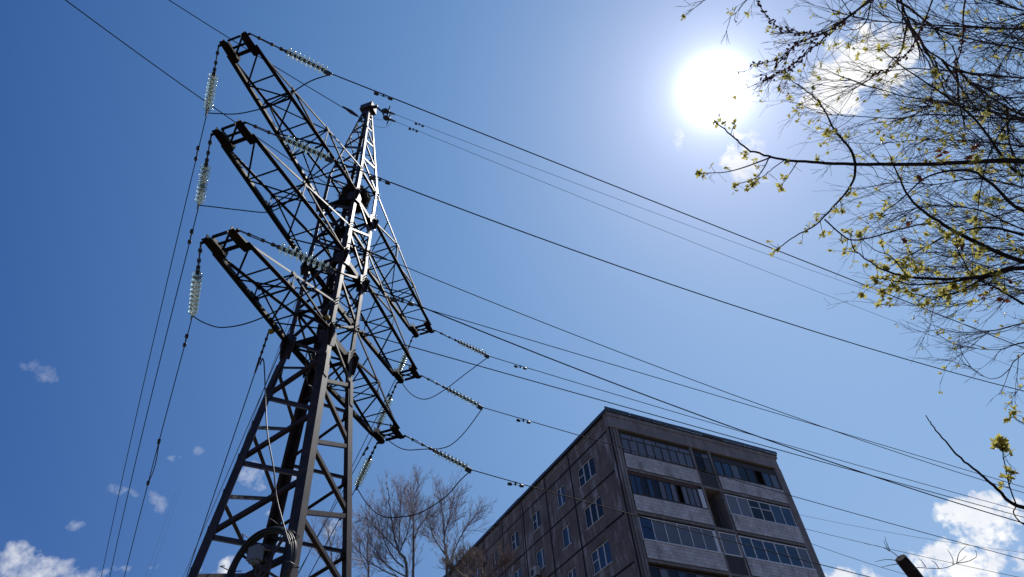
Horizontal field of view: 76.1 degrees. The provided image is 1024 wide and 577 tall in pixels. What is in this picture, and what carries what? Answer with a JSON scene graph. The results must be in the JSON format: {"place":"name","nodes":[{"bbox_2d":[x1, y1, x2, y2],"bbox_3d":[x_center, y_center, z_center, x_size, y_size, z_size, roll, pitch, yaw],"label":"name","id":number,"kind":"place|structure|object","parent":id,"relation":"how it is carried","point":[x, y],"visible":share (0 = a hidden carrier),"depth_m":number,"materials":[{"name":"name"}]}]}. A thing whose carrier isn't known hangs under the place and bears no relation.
{"place":"outdoors","nodes":[
{"label":"outdoors","id":0,"kind":"place"},
{"bbox_2d":[300,510,361,576],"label":"bare birch","id":1,"kind":"object","parent":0,"point":[327,529],"visible":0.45,"depth_m":53.68,"materials":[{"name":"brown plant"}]},
{"bbox_2d":[330,512,390,576],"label":"bare poplar","id":2,"kind":"object","parent":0,"point":[358,539],"visible":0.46,"depth_m":48.32,"materials":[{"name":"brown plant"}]},
{"bbox_2d":[0,0,1023,576],"label":"sky","id":3,"kind":"structure","parent":0,"point":[98,144],"materials":[{"name":"blue"}]},
{"bbox_2d":[813,544,905,574],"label":"distant wire","id":4,"kind":"object","parent":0,"point":[859,560],"visible":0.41,"depth_m":70.31,"materials":[{"name":"black metal"}]},
{"bbox_2d":[807,529,1016,576],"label":"distant wire","id":5,"kind":"object","parent":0,"point":[917,555],"visible":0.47,"depth_m":67.74,"materials":[{"name":"black metal"}]},
{"bbox_2d":[802,515,1023,552],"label":"distant wire","id":6,"kind":"object","parent":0,"point":[912,536],"visible":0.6,"depth_m":69.94,"materials":[{"name":"black metal"}]},
{"label":"ground","id":7,"kind":"structure","parent":0,"visible":0},
{"bbox_2d":[188,31,434,576],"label":"power pylon","id":8,"kind":"object","parent":7,"relation":"on","point":[324,340],"visible":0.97,"depth_m":22.26,"materials":[{"name":"metal"}]},
{"bbox_2d":[188,244,202,319],"bbox_3d":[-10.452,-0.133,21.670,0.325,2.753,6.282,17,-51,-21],"label":"insulator string","id":9,"kind":"object","parent":8,"relation":"attached to","point":[196,284],"visible":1,"depth_m":21.71,"materials":[{"name":"glass"}]},
{"bbox_2d":[124,320,191,576],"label":"conductor","id":10,"kind":"object","parent":9,"relation":"attached to","point":[159,439],"visible":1,"depth_m":28.01,"materials":[{"name":"black metal"}]},
{"bbox_2d":[193,274,330,327],"bbox_3d":[-8.454,0.337,21.828,8.135,3.384,0.363,-31,-51,22],"label":"jumper cable","id":11,"kind":"object","parent":9,"relation":"hanging from","point":[267,314],"visible":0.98,"depth_m":20.88,"materials":[{"name":"black metal"}]},
{"bbox_2d":[65,0,325,183],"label":"fibre cable","id":12,"kind":"object","parent":8,"relation":"attached to","point":[175,80],"visible":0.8,"depth_m":23.84,"materials":[{"name":"black plastic"}]},
{"bbox_2d":[195,135,211,208],"bbox_3d":[-10.444,-3.962,22.271,0.329,0.882,3.663,17,-51,-21],"label":"insulator string","id":13,"kind":"object","parent":8,"relation":"attached to","point":[203,178],"visible":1,"depth_m":22.43,"materials":[{"name":"clear glass"}]},
{"bbox_2d":[110,209,197,574],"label":"conductor","id":14,"kind":"object","parent":13,"relation":"attached to","point":[191,233],"visible":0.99,"depth_m":27.19,"materials":[{"name":"black metal"}]},
{"bbox_2d":[200,163,330,212],"bbox_3d":[-8.323,-3.276,22.651,5.995,1.423,0.946,-21,-48,14],"label":"jumper cable","id":15,"kind":"object","parent":13,"relation":"hanging from","point":[278,207],"visible":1,"depth_m":22.57,"materials":[{"name":"black metal"}]},
{"bbox_2d":[203,47,218,115],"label":"insulator string","id":16,"kind":"object","parent":8,"relation":"attached to","point":[210,91],"visible":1,"depth_m":24.14,"materials":[{"name":"clear glass"}]},
{"bbox_2d":[101,116,206,576],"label":"conductor","id":17,"kind":"object","parent":16,"relation":"attached to","point":[196,157],"visible":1,"depth_m":29.41,"materials":[{"name":"black metal"}]},
{"bbox_2d":[208,75,327,114],"bbox_3d":[-8.940,-7.007,24.138,5.665,1.398,0.406,-18,-48,11],"label":"jumper cable","id":18,"kind":"object","parent":16,"relation":"hanging from","point":[273,103],"visible":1,"depth_m":24.05,"materials":[{"name":"black metal"}]},
{"bbox_2d":[183,326,290,576],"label":"fibre cable","id":19,"kind":"object","parent":8,"relation":"attached to","point":[239,445],"visible":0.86,"depth_m":30.52,"materials":[{"name":"black plastic"}]},
{"bbox_2d":[220,518,299,576],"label":"cable coil","id":20,"kind":"object","parent":8,"relation":"attached to","point":[255,553],"visible":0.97,"depth_m":15.26,"materials":[{"name":"black rubber"}]},
{"bbox_2d":[169,0,358,116],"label":"earth wire","id":21,"kind":"object","parent":8,"relation":"attached to","point":[350,111],"visible":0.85,"depth_m":32.14,"materials":[{"name":"black metal"}]},
{"bbox_2d":[243,300,296,443],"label":"fibre cable","id":22,"kind":"object","parent":8,"relation":"attached to","point":[269,373],"visible":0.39,"depth_m":25.98,"materials":[{"name":"black plastic"}]},
{"bbox_2d":[259,358,290,545],"bbox_3d":[-6.181,3.911,16.860,1.972,5.846,0.224,-11,-47,5],"label":"slack cable","id":23,"kind":"object","parent":8,"relation":"hanging from","point":[271,454],"visible":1,"depth_m":16.42,"materials":[{"name":"black plastic"}]},
{"bbox_2d":[239,230,334,274],"bbox_3d":[-6.460,-1.037,18.781,2.794,0.878,0.328,15,-50,-19],"label":"insulator string","id":24,"kind":"object","parent":8,"relation":"attached to","point":[304,257],"visible":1,"depth_m":18.82,"materials":[{"name":"clear glass"}]},
{"bbox_2d":[334,270,1023,522],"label":"conductor","id":25,"kind":"object","parent":24,"relation":"attached to","point":[393,299],"visible":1,"depth_m":20.54,"materials":[{"name":"black metal"}]},
{"bbox_2d":[246,122,334,163],"bbox_3d":[-7.071,-4.640,20.862,2.875,0.833,0.329,15,-50,-19],"label":"insulator string","id":26,"kind":"object","parent":8,"relation":"attached to","point":[297,144],"visible":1,"depth_m":20.92,"materials":[{"name":"clear glass"}]},
{"bbox_2d":[334,160,1022,390],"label":"conductor","id":27,"kind":"object","parent":26,"relation":"attached to","point":[372,177],"visible":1,"depth_m":23.60,"materials":[{"name":"black metal"}]},
{"bbox_2d":[250,33,332,75],"bbox_3d":[-7.681,-8.122,22.768,2.948,1.068,0.328,15,-50,-19],"label":"insulator string","id":28,"kind":"object","parent":8,"relation":"attached to","point":[302,59],"visible":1,"depth_m":22.80,"materials":[{"name":"clear glass"}]},
{"bbox_2d":[332,74,1023,347],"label":"conductor","id":29,"kind":"object","parent":28,"relation":"attached to","point":[376,93],"visible":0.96,"depth_m":25.58,"materials":[{"name":"black metal"}]},
{"bbox_2d":[302,350,330,386],"bbox_3d":[-6.596,2.628,22.080,0.792,1.470,1.510,10,-49,-15],"label":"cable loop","id":30,"kind":"object","parent":8,"relation":"hanging from","point":[307,364],"visible":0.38,"depth_m":22.06,"materials":[{"name":"black"}]},
{"bbox_2d":[337,182,371,214],"bbox_3d":[-6.915,-3.929,28.742,1.550,1.594,1.576,-6,-46,0],"label":"bird nest","id":31,"kind":"object","parent":8,"relation":"on","point":[365,195],"visible":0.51,"depth_m":28.46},
{"bbox_2d":[354,444,376,490],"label":"insulator string","id":32,"kind":"object","parent":8,"relation":"attached to","point":[363,471],"visible":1,"depth_m":26.88,"materials":[{"name":"glass"}]},
{"bbox_2d":[308,488,355,576],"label":"conductor","id":33,"kind":"object","parent":32,"relation":"attached to","point":[329,538],"visible":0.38,"depth_m":29.22,"materials":[{"name":"black metal"}]},
{"bbox_2d":[357,473,467,517],"bbox_3d":[-3.927,8.366,26.705,5.131,1.482,0.737,-16,-47,9],"label":"jumper cable","id":34,"kind":"object","parent":32,"relation":"hanging from","point":[417,513],"visible":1,"depth_m":26.43,"materials":[{"name":"black metal"}]},
{"bbox_2d":[372,106,394,127],"bbox_3d":[-6.802,-8.975,34.572,1.271,2.027,0.718,-6,-46,0],"label":"earth wire fitting","id":35,"kind":"object","parent":8,"relation":"attached to","point":[387,112],"visible":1,"depth_m":34.63,"materials":[{"name":"grey metal"}]},
{"bbox_2d":[395,114,1018,342],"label":"earth wire","id":36,"kind":"object","parent":35,"relation":"attached to","point":[648,210],"visible":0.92,"depth_m":38.86,"materials":[{"name":"black metal"}]},
{"bbox_2d":[395,121,1023,370],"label":"earth wire","id":37,"kind":"object","parent":35,"relation":"attached to","point":[665,231],"visible":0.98,"depth_m":37.97,"materials":[{"name":"black metal"}]},
{"bbox_2d":[376,383,396,428],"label":"insulator string","id":38,"kind":"object","parent":8,"relation":"attached to","point":[381,418],"visible":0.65,"depth_m":30.62,"materials":[{"name":"grey metal"}]},
{"bbox_2d":[298,428,376,572],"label":"conductor","id":39,"kind":"object","parent":38,"relation":"attached to","point":[366,448],"visible":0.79,"depth_m":33.05,"materials":[{"name":"black metal"}]},
{"bbox_2d":[379,410,480,449],"bbox_3d":[-3.686,6.664,30.421,5.262,1.434,0.910,-15,-47,8],"label":"jumper cable","id":40,"kind":"object","parent":38,"relation":"hanging from","point":[436,448],"visible":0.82,"depth_m":30.15,"materials":[{"name":"black metal"}]},
{"bbox_2d":[397,338,412,370],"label":"insulator string","id":41,"kind":"object","parent":8,"relation":"attached to","point":[403,359],"visible":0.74,"depth_m":34.09,"materials":[{"name":"grey metal"}]},
{"bbox_2d":[297,379,395,576],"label":"conductor","id":42,"kind":"object","parent":41,"relation":"attached to","point":[388,395],"visible":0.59,"depth_m":37.21,"materials":[{"name":"black metal"}]},
{"bbox_2d":[402,358,486,399],"bbox_3d":[-3.445,4.730,33.945,4.966,1.367,0.886,-12,-47,6],"label":"jumper cable","id":43,"kind":"object","parent":41,"relation":"hanging from","point":[448,387],"visible":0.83,"depth_m":33.87,"materials":[{"name":"black metal"}]},
{"bbox_2d":[406,436,471,473],"bbox_3d":[-2.923,6.632,26.148,2.821,1.259,0.326,15,-50,-19],"label":"insulator string","id":44,"kind":"object","parent":8,"relation":"attached to","point":[460,464],"visible":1,"depth_m":26.14,"materials":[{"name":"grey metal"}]},
{"bbox_2d":[472,470,868,576],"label":"conductor","id":45,"kind":"object","parent":44,"relation":"attached to","point":[521,485],"visible":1,"depth_m":28.02,"materials":[{"name":"black metal"}]},
{"bbox_2d":[422,375,482,410],"bbox_3d":[-2.708,4.772,29.894,2.965,1.317,0.326,15,-50,-19],"label":"insulator string","id":46,"kind":"object","parent":8,"relation":"attached to","point":[478,406],"visible":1,"depth_m":29.89,"materials":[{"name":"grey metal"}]},
{"bbox_2d":[483,407,1023,559],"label":"conductor","id":47,"kind":"object","parent":46,"relation":"attached to","point":[528,421],"visible":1,"depth_m":33.08,"materials":[{"name":"black metal"}]},
{"bbox_2d":[435,330,489,358],"bbox_3d":[-2.548,2.883,33.675,2.974,1.141,0.327,15,-50,-19],"label":"insulator string","id":48,"kind":"object","parent":8,"relation":"attached to","point":[484,354],"visible":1,"depth_m":33.68,"materials":[{"name":"glass"}]},
{"bbox_2d":[490,356,1023,511],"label":"conductor","id":49,"kind":"object","parent":48,"relation":"attached to","point":[516,366],"visible":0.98,"depth_m":37.35,"materials":[{"name":"black metal"}]},
{"bbox_2d":[334,324,1023,517],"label":"fibre cable","id":50,"kind":"object","parent":8,"relation":"attached to","point":[355,331],"visible":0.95,"depth_m":25.04,"materials":[{"name":"black plastic"}]},
{"bbox_2d":[347,243,1023,492],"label":"fibre cable","id":51,"kind":"object","parent":8,"relation":"attached to","point":[360,248],"visible":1,"depth_m":27.29,"materials":[{"name":"black plastic"}]},
{"bbox_2d":[365,290,1022,486],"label":"fibre cable","id":52,"kind":"object","parent":8,"relation":"attached to","point":[378,294],"visible":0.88,"depth_m":29.02,"materials":[{"name":"black plastic"}]},
{"bbox_2d":[340,471,429,576],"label":"bare poplar","id":53,"kind":"object","parent":7,"relation":"on","point":[392,527],"visible":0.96,"depth_m":39.86,"materials":[{"name":"brown plant"}]},
{"bbox_2d":[385,464,460,576],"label":"bare poplar","id":54,"kind":"object","parent":7,"relation":"on","point":[412,540],"visible":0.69,"depth_m":43.07,"materials":[{"name":"brown plant"}]},
{"bbox_2d":[405,470,496,576],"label":"bare poplar","id":55,"kind":"object","parent":7,"relation":"on","point":[431,523],"visible":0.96,"depth_m":41.77,"materials":[{"name":"brown plant"}]},
{"bbox_2d":[435,534,529,576],"bbox_3d":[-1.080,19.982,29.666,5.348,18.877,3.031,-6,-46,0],"label":"bare bush","id":56,"kind":"object","parent":7,"relation":"on","point":[480,555],"visible":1,"depth_m":35.39,"materials":[{"name":"brown plant"}]},
{"bbox_2d":[443,406,824,576],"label":"apartment building","id":57,"kind":"structure","parent":7,"relation":"on","point":[552,534],"depth_m":41.60,"materials":[{"name":"concrete"}]},
{"bbox_2d":[492,551,496,568],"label":"window","id":58,"kind":"structure","parent":57,"relation":"in","point":[494,562],"depth_m":50.39,"materials":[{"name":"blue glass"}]},
{"bbox_2d":[511,530,518,551],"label":"window","id":59,"kind":"structure","parent":57,"relation":"in","point":[514,537],"depth_m":48.37,"materials":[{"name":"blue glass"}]},
{"bbox_2d":[514,567,521,576],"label":"window","id":60,"kind":"structure","parent":57,"relation":"in","point":[518,573],"depth_m":46.57,"materials":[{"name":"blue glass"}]},
{"bbox_2d":[530,565,540,576],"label":"air conditioner","id":61,"kind":"object","parent":57,"relation":"attached to","point":[535,571],"visible":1,"depth_m":43.78,"materials":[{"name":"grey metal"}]},
{"bbox_2d":[532,509,540,533],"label":"window","id":62,"kind":"structure","parent":57,"relation":"in","point":[536,516],"depth_m":46.41,"materials":[{"name":"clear glass"}]},
{"bbox_2d":[536,547,544,569],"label":"window","id":63,"kind":"structure","parent":57,"relation":"in","point":[540,554],"depth_m":44.44,"materials":[{"name":"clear glass"}]},
{"bbox_2d":[557,485,565,509],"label":"window","id":64,"kind":"structure","parent":57,"relation":"in","point":[561,499],"depth_m":44.36,"materials":[{"name":"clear glass"}]},
{"bbox_2d":[562,524,571,550],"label":"window","id":65,"kind":"structure","parent":57,"relation":"in","point":[566,534],"depth_m":42.32,"materials":[{"name":"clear glass"}]},
{"bbox_2d":[568,567,576,576],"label":"window","id":66,"kind":"structure","parent":57,"relation":"in","point":[572,573],"depth_m":40.58,"materials":[{"name":"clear glass"}]},
{"bbox_2d":[578,456,595,489],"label":"window","id":67,"kind":"structure","parent":57,"relation":"in","point":[587,471],"depth_m":42.43,"materials":[{"name":"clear glass"}]},
{"bbox_2d":[584,496,603,530],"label":"window","id":68,"kind":"structure","parent":57,"relation":"in","point":[593,513],"depth_m":40.39,"materials":[{"name":"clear glass"}]},
{"bbox_2d":[591,540,612,576],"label":"window","id":69,"kind":"structure","parent":57,"relation":"in","point":[601,557],"depth_m":38.37,"materials":[{"name":"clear glass"}]},
{"bbox_2d":[619,432,694,467],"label":"loggia window","id":70,"kind":"structure","parent":57,"relation":"in","point":[679,455],"depth_m":42.09,"materials":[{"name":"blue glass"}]},
{"bbox_2d":[628,473,707,508],"bbox_3d":[9.562,12.420,40.002,5.680,1.340,0.075,18,-51,-21],"label":"loggia window","id":71,"kind":"structure","parent":57,"relation":"in","point":[640,485],"depth_m":39.86,"materials":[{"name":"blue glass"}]},
{"bbox_2d":[638,516,720,551],"bbox_3d":[9.767,14.321,37.997,5.680,1.400,0.075,18,-51,-21],"label":"loggia window","id":72,"kind":"structure","parent":57,"relation":"in","point":[650,529],"depth_m":37.97,"materials":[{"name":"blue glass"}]},
{"bbox_2d":[649,566,714,576],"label":"loggia window","id":73,"kind":"structure","parent":57,"relation":"in","point":[654,571],"depth_m":35.73,"materials":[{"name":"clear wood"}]},
{"bbox_2d":[692,450,714,473],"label":"loggia window","id":74,"kind":"structure","parent":57,"relation":"in","point":[703,456],"depth_m":43.50,"materials":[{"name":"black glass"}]},
{"bbox_2d":[718,531,742,557],"bbox_3d":[13.104,15.396,39.372,1.370,1.420,0.072,18,-51,-21],"label":"loggia window","id":75,"kind":"structure","parent":57,"relation":"in","point":[730,548],"depth_m":39.33,"materials":[{"name":"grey glass"}]},
{"bbox_2d":[712,459,781,488],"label":"loggia window","id":76,"kind":"structure","parent":57,"relation":"in","point":[722,468],"depth_m":44.63,"materials":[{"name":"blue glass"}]},
{"bbox_2d":[724,494,796,526],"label":"loggia window","id":77,"kind":"structure","parent":57,"relation":"in","point":[736,505],"depth_m":42.78,"materials":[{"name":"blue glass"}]},
{"bbox_2d":[738,535,814,568],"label":"loggia window","id":78,"kind":"structure","parent":57,"relation":"in","point":[797,552],"depth_m":40.77,"materials":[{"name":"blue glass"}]},
{"bbox_2d":[680,0,1023,410],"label":"bare tree","id":79,"kind":"object","parent":7,"relation":"on","point":[1006,110],"visible":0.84,"depth_m":10.11,"materials":[{"name":"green plant"}]},
{"bbox_2d":[694,43,1023,524],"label":"maple tree","id":80,"kind":"object","parent":7,"relation":"on","point":[1000,442],"visible":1,"depth_m":6.53,"materials":[{"name":"green plant"}]},
{"bbox_2d":[869,536,976,576],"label":"pollarded trunk","id":81,"kind":"object","parent":7,"relation":"on","point":[906,565],"visible":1,"depth_m":4.99,"materials":[{"name":"brown plant"}]},
{"bbox_3d":[-7.987,1.422,21.729,0.213,0.197,0.202,-6,-46,0],"label":"cable clamp","id":82,"kind":"object","parent":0,"visible":0},
{"bbox_2d":[186,333,268,576],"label":"fibre cable","id":83,"kind":"object","parent":82,"relation":"attached to","point":[261,352],"visible":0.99,"depth_m":23.18,"materials":[{"name":"black plastic"}]}
]}

